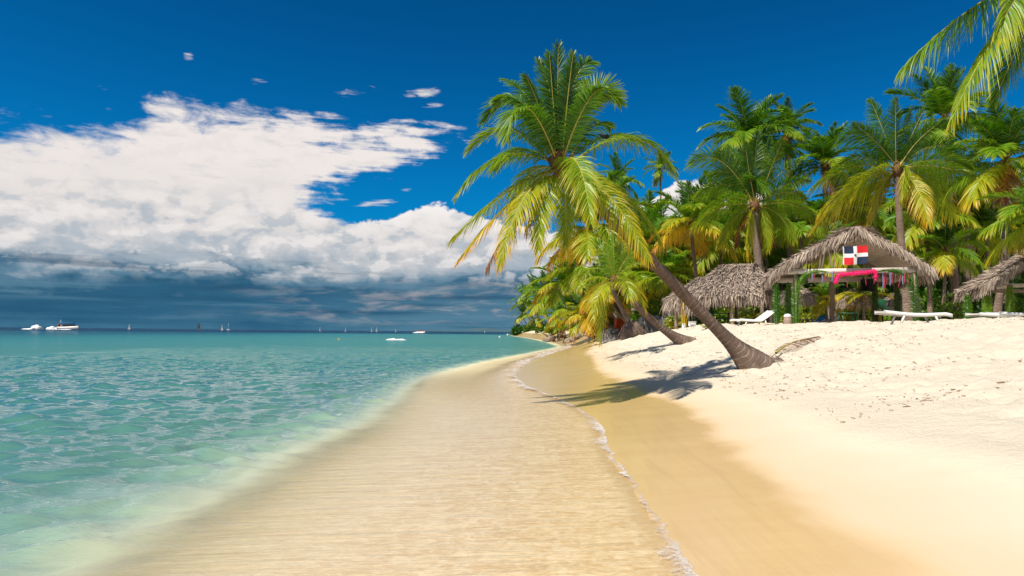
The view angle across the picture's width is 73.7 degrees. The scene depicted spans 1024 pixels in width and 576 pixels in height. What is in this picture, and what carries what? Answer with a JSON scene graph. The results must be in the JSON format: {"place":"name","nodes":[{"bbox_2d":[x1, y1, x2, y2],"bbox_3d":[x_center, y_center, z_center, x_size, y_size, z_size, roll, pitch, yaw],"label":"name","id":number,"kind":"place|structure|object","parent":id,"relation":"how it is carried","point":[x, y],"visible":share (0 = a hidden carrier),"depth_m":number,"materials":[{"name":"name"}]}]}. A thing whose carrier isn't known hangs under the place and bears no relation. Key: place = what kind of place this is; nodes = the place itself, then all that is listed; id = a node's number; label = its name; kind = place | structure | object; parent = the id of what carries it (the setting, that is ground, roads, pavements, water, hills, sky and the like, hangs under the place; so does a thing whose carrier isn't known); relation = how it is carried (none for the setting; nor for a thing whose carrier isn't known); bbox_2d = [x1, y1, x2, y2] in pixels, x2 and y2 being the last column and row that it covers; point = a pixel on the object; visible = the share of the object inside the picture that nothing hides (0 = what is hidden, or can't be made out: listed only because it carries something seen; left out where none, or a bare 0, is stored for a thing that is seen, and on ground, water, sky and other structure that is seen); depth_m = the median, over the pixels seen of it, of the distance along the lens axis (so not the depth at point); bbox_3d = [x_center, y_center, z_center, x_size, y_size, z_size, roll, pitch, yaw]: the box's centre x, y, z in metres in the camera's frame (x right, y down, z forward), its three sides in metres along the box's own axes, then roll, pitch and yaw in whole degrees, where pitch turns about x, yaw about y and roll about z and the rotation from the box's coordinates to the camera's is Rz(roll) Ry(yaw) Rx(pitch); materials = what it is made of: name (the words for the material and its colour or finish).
{"place":"outdoors","nodes":[
{"label":"outdoors","id":0,"kind":"place"},
{"bbox_2d":[0,327,565,575],"bbox_3d":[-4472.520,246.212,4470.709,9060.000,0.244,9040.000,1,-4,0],"label":"sea","id":1,"kind":"structure","parent":0,"point":[117,445],"depth_m":13.16,"materials":[{"name":"liquid"}]},
{"bbox_2d":[24,325,71,329],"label":"spray","id":2,"kind":"object","parent":1,"relation":"on","point":[47,328],"visible":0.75,"depth_m":518.89,"materials":[{"name":"white liquid"}]},
{"bbox_2d":[56,324,78,329],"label":"motor launch","id":3,"kind":"object","parent":1,"relation":"on","point":[70,326],"visible":0.91,"depth_m":517.66,"materials":[{"name":"white plastic"}]},
{"bbox_2d":[505,342,698,575],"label":"foam","id":4,"kind":"object","parent":1,"relation":"on","point":[683,560],"visible":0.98,"depth_m":9.01,"materials":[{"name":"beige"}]},
{"bbox_2d":[407,328,510,331],"bbox_3d":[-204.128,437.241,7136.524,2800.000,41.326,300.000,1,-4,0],"label":"hills","id":5,"kind":"structure","parent":0,"point":[484,329],"depth_m":7035.04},
{"bbox_2d":[0,0,1023,330],"label":"sky","id":6,"kind":"structure","parent":0,"point":[165,164],"materials":[{"name":"blue"}]},
{"bbox_2d":[97,317,1023,575],"bbox_3d":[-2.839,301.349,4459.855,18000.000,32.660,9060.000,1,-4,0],"label":"beach","id":7,"kind":"structure","parent":0,"point":[493,473],"depth_m":7.44,"materials":[{"name":"beige sand"}]},
{"bbox_2d":[509,323,523,335],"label":"shrub","id":8,"kind":"object","parent":7,"relation":"on","point":[516,330],"visible":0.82,"depth_m":270.14,"materials":[{"name":"green plant"}]},
{"bbox_2d":[507,283,533,319],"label":"palm tree","id":9,"kind":"object","parent":7,"relation":"on","point":[521,301],"visible":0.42,"depth_m":269.23,"materials":[{"name":"green plant"}]},
{"bbox_2d":[511,301,533,324],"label":"palm tree","id":10,"kind":"object","parent":7,"relation":"on","point":[522,308],"visible":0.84,"depth_m":274.27,"materials":[{"name":"green plant"}]},
{"bbox_2d":[516,269,545,316],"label":"palm tree","id":11,"kind":"object","parent":7,"relation":"on","point":[526,290],"visible":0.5,"depth_m":261.15,"materials":[{"name":"green plant"}]},
{"bbox_2d":[521,301,550,327],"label":"palm tree","id":12,"kind":"object","parent":7,"relation":"on","point":[537,319],"visible":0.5,"depth_m":204.53,"materials":[{"name":"green plant"}]},
{"bbox_2d":[531,321,549,332],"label":"shrub","id":13,"kind":"object","parent":7,"relation":"on","point":[536,328],"visible":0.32,"depth_m":203.49,"materials":[{"name":"green plant"}]},
{"bbox_2d":[523,282,563,322],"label":"palm tree","id":14,"kind":"object","parent":7,"relation":"on","point":[538,286],"visible":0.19,"depth_m":188.49,"materials":[{"name":"green plant"}]},
{"bbox_2d":[523,270,566,316],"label":"palm tree","id":15,"kind":"object","parent":7,"relation":"on","point":[536,307],"visible":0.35,"depth_m":118.73,"materials":[{"name":"green plant"}]},
{"bbox_2d":[537,330,566,341],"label":"driftwood","id":16,"kind":"object","parent":7,"relation":"on","point":[549,338],"visible":0.77,"depth_m":111.71,"materials":[{"name":"beige wood"}]},
{"bbox_2d":[536,298,578,338],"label":"palm tree","id":17,"kind":"object","parent":7,"relation":"on","point":[552,324],"visible":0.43,"depth_m":111.58,"materials":[{"name":"green plant"}]},
{"bbox_2d":[540,286,577,325],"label":"palm tree","id":18,"kind":"object","parent":7,"relation":"on","point":[567,302],"visible":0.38,"depth_m":94.37,"materials":[{"name":"green plant"}]},
{"bbox_2d":[525,252,599,333],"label":"palm tree","id":19,"kind":"object","parent":7,"relation":"on","point":[555,294],"visible":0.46,"depth_m":80.20,"materials":[{"name":"green plant"}]},
{"bbox_2d":[552,300,596,338],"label":"palm tree","id":20,"kind":"object","parent":7,"relation":"on","point":[574,331],"visible":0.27,"depth_m":79.10,"materials":[{"name":"green plant"}]},
{"bbox_2d":[542,232,614,328],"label":"palm tree","id":21,"kind":"object","parent":7,"relation":"on","point":[573,270],"visible":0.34,"depth_m":61.87,"materials":[{"name":"green plant"}]},
{"bbox_2d":[555,287,616,339],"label":"palm tree","id":22,"kind":"object","parent":7,"relation":"on","point":[588,328],"visible":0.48,"depth_m":59.28,"materials":[{"name":"yellow plant"}]},
{"bbox_2d":[534,170,655,322],"bbox_3d":[5.192,-2.102,43.043,7.526,10.886,6.990,-2,-4,31],"label":"palm tree","id":23,"kind":"object","parent":7,"relation":"on","point":[580,248],"visible":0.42,"depth_m":42.81,"materials":[{"name":"green plant"}]},
{"bbox_2d":[574,283,629,338],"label":"palm tree","id":24,"kind":"object","parent":7,"relation":"on","point":[601,321],"visible":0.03,"depth_m":65.73,"materials":[{"name":"green plant"}]},
{"bbox_2d":[574,262,630,322],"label":"palm tree","id":25,"kind":"object","parent":7,"relation":"on","point":[610,303],"visible":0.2,"depth_m":57.80,"materials":[{"name":"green plant"}]},
{"bbox_2d":[596,327,620,341],"bbox_3d":[6.695,3.066,44.705,2.413,0.994,1.685,1,-4,0],"label":"rock","id":26,"kind":"object","parent":7,"relation":"on","point":[610,334],"visible":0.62,"depth_m":44.46,"materials":[{"name":"grey stone"}]},
{"bbox_2d":[446,39,784,369],"bbox_3d":[2.451,-1.669,16.361,8.174,8.036,4.211,3,-5,-36],"label":"palm tree","id":27,"kind":"object","parent":7,"relation":"on","point":[555,126],"visible":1,"depth_m":14.99,"materials":[{"name":"green plant"}]},
{"bbox_2d":[597,151,643,221],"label":"palm tree","id":28,"kind":"object","parent":7,"relation":"on","point":[617,166],"visible":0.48,"depth_m":75.55,"materials":[{"name":"green plant"}]},
{"bbox_2d":[609,304,635,329],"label":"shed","id":29,"kind":"structure","parent":7,"relation":"on","point":[619,322],"depth_m":62.04,"materials":[{"name":"wood"}]},
{"bbox_2d":[595,234,667,301],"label":"palm tree","id":30,"kind":"object","parent":7,"relation":"on","point":[638,268],"visible":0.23,"depth_m":51.39,"materials":[{"name":"green plant"}]},
{"bbox_2d":[617,319,645,339],"bbox_3d":[7.529,2.584,42.737,1.909,1.357,1.678,1,-4,0],"label":"root mound","id":31,"kind":"object","parent":7,"relation":"on","point":[631,329],"visible":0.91,"depth_m":42.45,"materials":[{"name":"brown plant"}]},
{"bbox_2d":[567,232,696,349],"bbox_3d":[4.514,0.138,26.825,5.234,4.824,3.443,4,-5,-45],"label":"palm tree","id":32,"kind":"object","parent":7,"relation":"on","point":[615,269],"visible":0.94,"depth_m":26.27,"materials":[{"name":"green plant"}]},
{"bbox_2d":[597,188,687,304],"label":"palm tree","id":33,"kind":"object","parent":7,"relation":"on","point":[649,198],"visible":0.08,"depth_m":57.27,"materials":[{"name":"green plant"}]},
{"bbox_2d":[627,290,661,321],"bbox_3d":[9.843,1.842,49.309,3.283,3.576,2.696,-1,-4,17],"label":"shrub","id":34,"kind":"object","parent":7,"relation":"on","point":[651,309],"visible":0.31,"depth_m":49.12,"materials":[{"name":"green plant"}]},
{"bbox_2d":[637,315,661,332],"bbox_3d":[9.322,2.326,43.834,3.635,1.205,2.583,1,-4,0],"label":"root mound","id":35,"kind":"object","parent":7,"relation":"on","point":[647,326],"visible":0.34,"depth_m":43.27,"materials":[{"name":"grey soil"}]},
{"bbox_2d":[616,203,687,305],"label":"palm tree","id":36,"kind":"object","parent":7,"relation":"on","point":[659,223],"visible":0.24,"depth_m":52.86,"materials":[{"name":"green plant"}]},
{"bbox_2d":[622,197,689,301],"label":"palm tree","id":37,"kind":"object","parent":7,"relation":"on","point":[663,211],"visible":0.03,"depth_m":60.69,"materials":[{"name":"green plant"}]},
{"bbox_2d":[619,241,693,315],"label":"palm tree","id":38,"kind":"object","parent":7,"relation":"on","point":[654,281],"visible":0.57,"depth_m":47.53,"materials":[{"name":"green plant"}]},
{"bbox_2d":[642,149,680,212],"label":"palm tree","id":39,"kind":"object","parent":7,"relation":"on","point":[658,173],"visible":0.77,"depth_m":80.95,"materials":[{"name":"green plant"}]},
{"bbox_2d":[663,315,681,328],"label":"shrub","id":40,"kind":"object","parent":7,"relation":"on","point":[669,321],"visible":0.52,"depth_m":41.51,"materials":[{"name":"green plant"}]},
{"bbox_2d":[645,221,716,283],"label":"palm tree","id":41,"kind":"object","parent":7,"relation":"on","point":[684,263],"visible":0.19,"depth_m":55.90,"materials":[{"name":"green plant"}]},
{"bbox_2d":[648,173,737,305],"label":"palm tree","id":42,"kind":"object","parent":7,"relation":"on","point":[688,209],"visible":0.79,"depth_m":43.09,"materials":[{"name":"green plant"}]},
{"bbox_2d":[674,170,748,236],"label":"palm tree","id":43,"kind":"object","parent":7,"relation":"on","point":[711,194],"visible":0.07,"depth_m":61.73,"materials":[{"name":"green plant"}]},
{"bbox_2d":[683,203,746,273],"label":"palm tree","id":44,"kind":"object","parent":7,"relation":"on","point":[707,204],"visible":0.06,"depth_m":58.70,"materials":[{"name":"green plant"}]},
{"bbox_2d":[661,263,774,328],"bbox_3d":[10.694,0.433,36.152,5.455,3.575,4.865,1,-4,0],"label":"thatched hut","id":45,"kind":"object","parent":7,"relation":"on","point":[736,285],"visible":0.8,"depth_m":34.63,"materials":[{"name":"plant"}]},
{"bbox_2d":[688,207,760,273],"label":"palm tree","id":46,"kind":"object","parent":7,"relation":"on","point":[712,252],"visible":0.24,"depth_m":53.84,"materials":[{"name":"green plant"}]},
{"bbox_2d":[712,305,750,323],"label":"shrub","id":47,"kind":"object","parent":7,"relation":"on","point":[722,309],"visible":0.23,"depth_m":49.98,"materials":[{"name":"green plant"}]},
{"bbox_2d":[711,217,786,267],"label":"palm tree","id":48,"kind":"object","parent":7,"relation":"on","point":[772,260],"visible":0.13,"depth_m":62.67,"materials":[{"name":"green plant"}]},
{"bbox_2d":[734,306,764,323],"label":"shrub","id":49,"kind":"object","parent":7,"relation":"on","point":[748,315],"visible":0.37,"depth_m":42.85,"materials":[{"name":"green plant"}]},
{"bbox_2d":[696,85,807,314],"bbox_3d":[18.307,-5.943,52.525,8.541,18.543,8.340,1,-4,0],"label":"palm tree","id":50,"kind":"object","parent":7,"relation":"on","point":[746,127],"visible":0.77,"depth_m":51.94,"materials":[{"name":"green plant"}]},
{"bbox_2d":[730,310,774,325],"bbox_3d":[10.741,1.364,30.478,1.855,0.796,0.680,1,-4,-10],"label":"sun lounger","id":51,"kind":"object","parent":7,"relation":"on","point":[764,316],"visible":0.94,"depth_m":30.27,"materials":[{"name":"white plastic"}]},
{"bbox_2d":[683,129,822,322],"bbox_3d":[12.986,-3.237,36.961,7.863,11.302,3.578,1,-4,0],"label":"palm tree","id":52,"kind":"object","parent":7,"relation":"on","point":[744,179],"visible":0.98,"depth_m":37.18,"materials":[{"name":"green plant"}]},
{"bbox_2d":[728,192,804,271],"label":"palm tree","id":53,"kind":"object","parent":7,"relation":"on","point":[765,256],"visible":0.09,"depth_m":59.29,"materials":[{"name":"green plant"}]},
{"bbox_2d":[762,191,809,297],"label":"palm tree","id":54,"kind":"object","parent":7,"relation":"on","point":[781,286],"visible":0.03,"depth_m":66.11,"materials":[{"name":"green plant"}]},
{"bbox_2d":[783,314,791,323],"bbox_3d":[11.703,1.366,28.979,0.359,0.550,0.359,1,-4,0],"label":"barrel","id":55,"kind":"object","parent":7,"relation":"on","point":[787,319],"visible":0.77,"depth_m":28.85,"materials":[{"name":"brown wood"}]},
{"bbox_2d":[755,96,823,311],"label":"palm tree","id":56,"kind":"object","parent":7,"relation":"on","point":[799,139],"visible":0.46,"depth_m":55.38,"materials":[{"name":"green plant"}]},
{"bbox_2d":[775,336,820,353],"bbox_3d":[7.895,1.555,18.818,3.381,0.476,0.875,4,-5,-42],"label":"fallen frond","id":57,"kind":"object","parent":7,"relation":"on","point":[800,340],"visible":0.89,"depth_m":18.59,"materials":[{"name":"brown plant"}]},
{"bbox_2d":[779,287,818,306],"bbox_3d":[17.169,1.144,41.020,2.536,2.599,2.509,1,-4,0],"label":"straw parasol","id":58,"kind":"object","parent":7,"relation":"on","point":[807,297],"visible":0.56,"depth_m":40.34,"materials":[{"name":"brown plant"}]},
{"bbox_2d":[576,180,1023,334],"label":"woods","id":59,"kind":"object","parent":7,"relation":"on","point":[939,284],"visible":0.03,"depth_m":68.21,"materials":[{"name":"green plant"}]},
{"bbox_2d":[780,312,819,322],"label":"shrub","id":60,"kind":"object","parent":7,"relation":"on","point":[805,315],"visible":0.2,"depth_m":43.42,"materials":[{"name":"green plant"}]},
{"bbox_2d":[762,193,845,314],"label":"palm tree","id":61,"kind":"object","parent":7,"relation":"on","point":[799,226],"visible":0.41,"depth_m":50.14,"materials":[{"name":"green plant"}]},
{"bbox_2d":[602,317,1023,421],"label":"litter","id":62,"kind":"object","parent":7,"relation":"on","point":[839,371],"visible":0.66,"depth_m":15.51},
{"bbox_2d":[782,121,865,297],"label":"palm tree","id":63,"kind":"object","parent":7,"relation":"on","point":[820,148],"visible":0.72,"depth_m":50.10,"materials":[{"name":"green plant"}]},
{"bbox_2d":[801,276,847,320],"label":"palm tree","id":64,"kind":"object","parent":7,"relation":"on","point":[825,300],"visible":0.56,"depth_m":40.89,"materials":[{"name":"green plant"}]},
{"bbox_2d":[800,290,858,320],"bbox_3d":[22.585,1.583,49.233,4.041,3.389,3.351,-2,-5,39],"label":"shrub","id":65,"kind":"object","parent":7,"relation":"on","point":[823,314],"visible":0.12,"depth_m":48.85,"materials":[{"name":"green plant"}]},
{"bbox_2d":[800,219,861,321],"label":"palm tree","id":66,"kind":"object","parent":7,"relation":"on","point":[838,261],"visible":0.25,"depth_m":45.80,"materials":[{"name":"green plant"}]},
{"bbox_2d":[795,194,884,295],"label":"palm tree","id":67,"kind":"object","parent":7,"relation":"on","point":[837,288],"visible":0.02,"depth_m":56.99,"materials":[{"name":"green plant"}]},
{"bbox_2d":[758,219,938,323],"bbox_3d":[14.682,-0.458,30.586,6.838,4.580,5.952,-1,-4,17],"label":"thatched hut","id":68,"kind":"object","parent":7,"relation":"on","point":[886,256],"visible":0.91,"depth_m":28.79,"materials":[{"name":"plant"}]},
{"bbox_2d":[843,246,867,264],"bbox_3d":[14.109,-1.343,28.057,0.930,0.784,0.091,-1,-4,17],"label":"flag","id":69,"kind":"object","parent":68,"relation":"hanging from","point":[853,255],"visible":1,"depth_m":28.04,"materials":[{"name":"multicoloured fabric"}]},
{"bbox_2d":[834,269,877,284],"bbox_3d":[14.151,-0.447,28.112,1.713,0.707,0.235,-1,-4,17],"label":"garland","id":70,"kind":"object","parent":68,"relation":"attached to","point":[853,273],"visible":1,"depth_m":28.07},
{"bbox_2d":[860,277,874,290],"bbox_3d":[16.550,-0.197,31.768,0.544,0.670,0.407,-1,-4,17],"label":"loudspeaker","id":71,"kind":"object","parent":68,"relation":"attached to","point":[868,285],"visible":0.93,"depth_m":31.58,"materials":[{"name":"black plastic"}]},
{"bbox_2d":[811,178,896,316],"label":"palm tree","id":72,"kind":"object","parent":7,"relation":"on","point":[880,220],"visible":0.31,"depth_m":53.15,"materials":[{"name":"green plant"}]},
{"bbox_2d":[836,288,871,320],"bbox_3d":[24.987,1.658,50.661,3.340,3.394,3.280,1,-4,0],"label":"shrub","id":73,"kind":"object","parent":7,"relation":"on","point":[859,311],"visible":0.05,"depth_m":50.29,"materials":[{"name":"green plant"}]},
{"bbox_2d":[835,288,880,319],"bbox_3d":[19.758,1.159,39.008,2.612,2.399,2.627,1,-4,0],"label":"straw parasol","id":74,"kind":"object","parent":7,"relation":"on","point":[853,302],"visible":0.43,"depth_m":38.39,"materials":[{"name":"brown plant"}]},
{"bbox_2d":[835,274,893,320],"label":"palm tree","id":75,"kind":"object","parent":7,"relation":"on","point":[859,291],"visible":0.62,"depth_m":37.92,"materials":[{"name":"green plant"}]},
{"bbox_2d":[836,173,914,276],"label":"palm tree","id":76,"kind":"object","parent":7,"relation":"on","point":[881,201],"visible":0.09,"depth_m":66.25,"materials":[{"name":"green plant"}]},
{"bbox_2d":[877,299,889,321],"bbox_3d":[18.454,1.165,33.996,0.560,1.220,0.559,1,-4,0],"label":"pedestal chair","id":77,"kind":"object","parent":7,"relation":"on","point":[882,303],"visible":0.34,"depth_m":34.17,"materials":[{"name":"green paint"}]},
{"bbox_2d":[859,204,925,297],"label":"palm tree","id":78,"kind":"object","parent":7,"relation":"on","point":[890,236],"visible":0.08,"depth_m":57.21,"materials":[{"name":"green plant"}]},
{"bbox_2d":[860,210,934,293],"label":"palm tree","id":79,"kind":"object","parent":7,"relation":"on","point":[917,253],"visible":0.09,"depth_m":59.43,"materials":[{"name":"green plant"}]},
{"bbox_2d":[806,95,994,320],"bbox_3d":[20.309,-4.177,36.108,9.911,12.899,3.654,1,-4,0],"label":"palm tree","id":80,"kind":"object","parent":7,"relation":"on","point":[895,154],"visible":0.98,"depth_m":36.26,"materials":[{"name":"green plant"}]},
{"bbox_2d":[883,292,923,318],"bbox_3d":[22.805,1.319,40.053,2.480,2.259,2.539,1,-4,0],"label":"straw parasol","id":81,"kind":"object","parent":7,"relation":"on","point":[890,304],"visible":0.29,"depth_m":39.65,"materials":[{"name":"brown plant"}]},
{"bbox_2d":[876,158,942,251],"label":"palm tree","id":82,"kind":"object","parent":7,"relation":"on","point":[889,207],"visible":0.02,"depth_m":64.15,"materials":[{"name":"green plant"}]},
{"bbox_2d":[884,291,939,321],"bbox_3d":[29.003,1.771,49.503,3.418,3.118,3.393,1,-4,0],"label":"shrub","id":83,"kind":"object","parent":7,"relation":"on","point":[923,293],"visible":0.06,"depth_m":48.99,"materials":[{"name":"green plant"}]},
{"bbox_2d":[874,310,952,323],"bbox_3d":[12.449,0.922,21.194,2.015,0.442,0.680,0,-4,4],"label":"sun lounger","id":84,"kind":"object","parent":7,"relation":"on","point":[894,314],"visible":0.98,"depth_m":20.90,"materials":[{"name":"white plastic"}]},
{"bbox_2d":[876,167,980,319],"bbox_3d":[27.772,-2.789,45.316,7.018,11.334,6.891,1,-4,0],"label":"palm tree","id":85,"kind":"object","parent":7,"relation":"on","point":[911,225],"visible":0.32,"depth_m":44.73,"materials":[{"name":"green plant"}]},
{"bbox_2d":[919,286,949,317],"bbox_3d":[32.142,1.678,52.501,4.171,3.906,3.414,1,-4,0],"label":"shrub","id":86,"kind":"object","parent":7,"relation":"on","point":[936,302],"visible":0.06,"depth_m":52.17,"materials":[{"name":"green plant"}]},
{"bbox_2d":[883,62,1004,318],"bbox_3d":[29.848,-6.322,46.704,7.487,18.593,7.679,2,-4,-15],"label":"palm tree","id":87,"kind":"object","parent":7,"relation":"on","point":[942,92],"visible":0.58,"depth_m":46.26,"materials":[{"name":"green plant"}]},
{"bbox_2d":[927,298,964,320],"bbox_3d":[25.701,1.631,39.935,2.511,2.065,2.297,-3,-5,42],"label":"shrub","id":88,"kind":"object","parent":7,"relation":"on","point":[953,310],"visible":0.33,"depth_m":39.74,"materials":[{"name":"green plant"}]},
{"bbox_2d":[931,196,965,303],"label":"palm tree","id":89,"kind":"object","parent":7,"relation":"on","point":[950,284],"depth_m":63.07,"materials":[{"name":"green plant"}]},
{"bbox_2d":[911,213,990,304],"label":"palm tree","id":90,"kind":"object","parent":7,"relation":"on","point":[945,236],"visible":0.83,"depth_m":43.92,"materials":[{"name":"green plant"}]},
{"bbox_2d":[893,0,1023,136],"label":"palm tree","id":91,"kind":"object","parent":7,"relation":"on","point":[1003,36],"visible":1,"depth_m":21.54,"materials":[{"name":"green plant"}]},
{"bbox_2d":[943,230,989,286],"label":"palm tree","id":92,"kind":"object","parent":7,"relation":"on","point":[960,270],"visible":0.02,"depth_m":65.70,"materials":[{"name":"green plant"}]},
{"bbox_2d":[941,137,1009,316],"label":"palm tree","id":93,"kind":"object","parent":7,"relation":"on","point":[956,197],"visible":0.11,"depth_m":49.10,"materials":[{"name":"green plant"}]},
{"bbox_2d":[960,293,995,317],"bbox_3d":[35.461,1.800,51.833,3.597,3.579,3.131,3,-5,-36],"label":"shrub","id":94,"kind":"object","parent":7,"relation":"on","point":[977,307],"visible":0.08,"depth_m":51.24,"materials":[{"name":"green plant"}]},
{"bbox_2d":[939,96,1023,317],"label":"palm tree","id":95,"kind":"object","parent":7,"relation":"on","point":[1003,140],"visible":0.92,"depth_m":33.90,"materials":[{"name":"green plant"}]},
{"bbox_2d":[947,192,1022,268],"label":"palm tree","id":96,"kind":"object","parent":7,"relation":"on","point":[983,217],"visible":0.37,"depth_m":49.88,"materials":[{"name":"green plant"}]},
{"bbox_2d":[950,246,1023,318],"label":"thatched hut","id":97,"kind":"object","parent":7,"relation":"on","point":[986,281],"visible":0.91,"depth_m":28.30,"materials":[{"name":"plant"}]},
{"bbox_2d":[957,191,1016,301],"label":"palm tree","id":98,"kind":"object","parent":7,"relation":"on","point":[972,276],"visible":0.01,"depth_m":57.22,"materials":[{"name":"green plant"}]},
{"bbox_2d":[965,312,1020,317],"bbox_3d":[16.541,1.054,23.477,1.491,0.397,0.680,1,-4,-4],"label":"sun lounger","id":99,"kind":"object","parent":7,"relation":"on","point":[988,315],"visible":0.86,"depth_m":23.16,"materials":[{"name":"white plastic"}]},
{"bbox_2d":[974,162,1023,269],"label":"palm tree","id":100,"kind":"object","parent":7,"relation":"on","point":[1009,211],"visible":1,"depth_m":26.60,"materials":[{"name":"green plant"}]},
{"bbox_2d":[977,160,1023,302],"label":"palm tree","id":101,"kind":"object","parent":7,"relation":"on","point":[1014,203],"visible":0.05,"depth_m":57.45,"materials":[{"name":"green plant"}]},
{"bbox_2d":[985,311,1023,316],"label":"sun lounger","id":102,"kind":"object","parent":7,"relation":"on","point":[1016,314],"visible":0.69,"depth_m":23.15,"materials":[{"name":"white plastic"}]},
{"bbox_2d":[991,288,1023,317],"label":"shrub","id":103,"kind":"object","parent":7,"relation":"on","point":[1019,308],"visible":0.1,"depth_m":51.67,"materials":[{"name":"green plant"}]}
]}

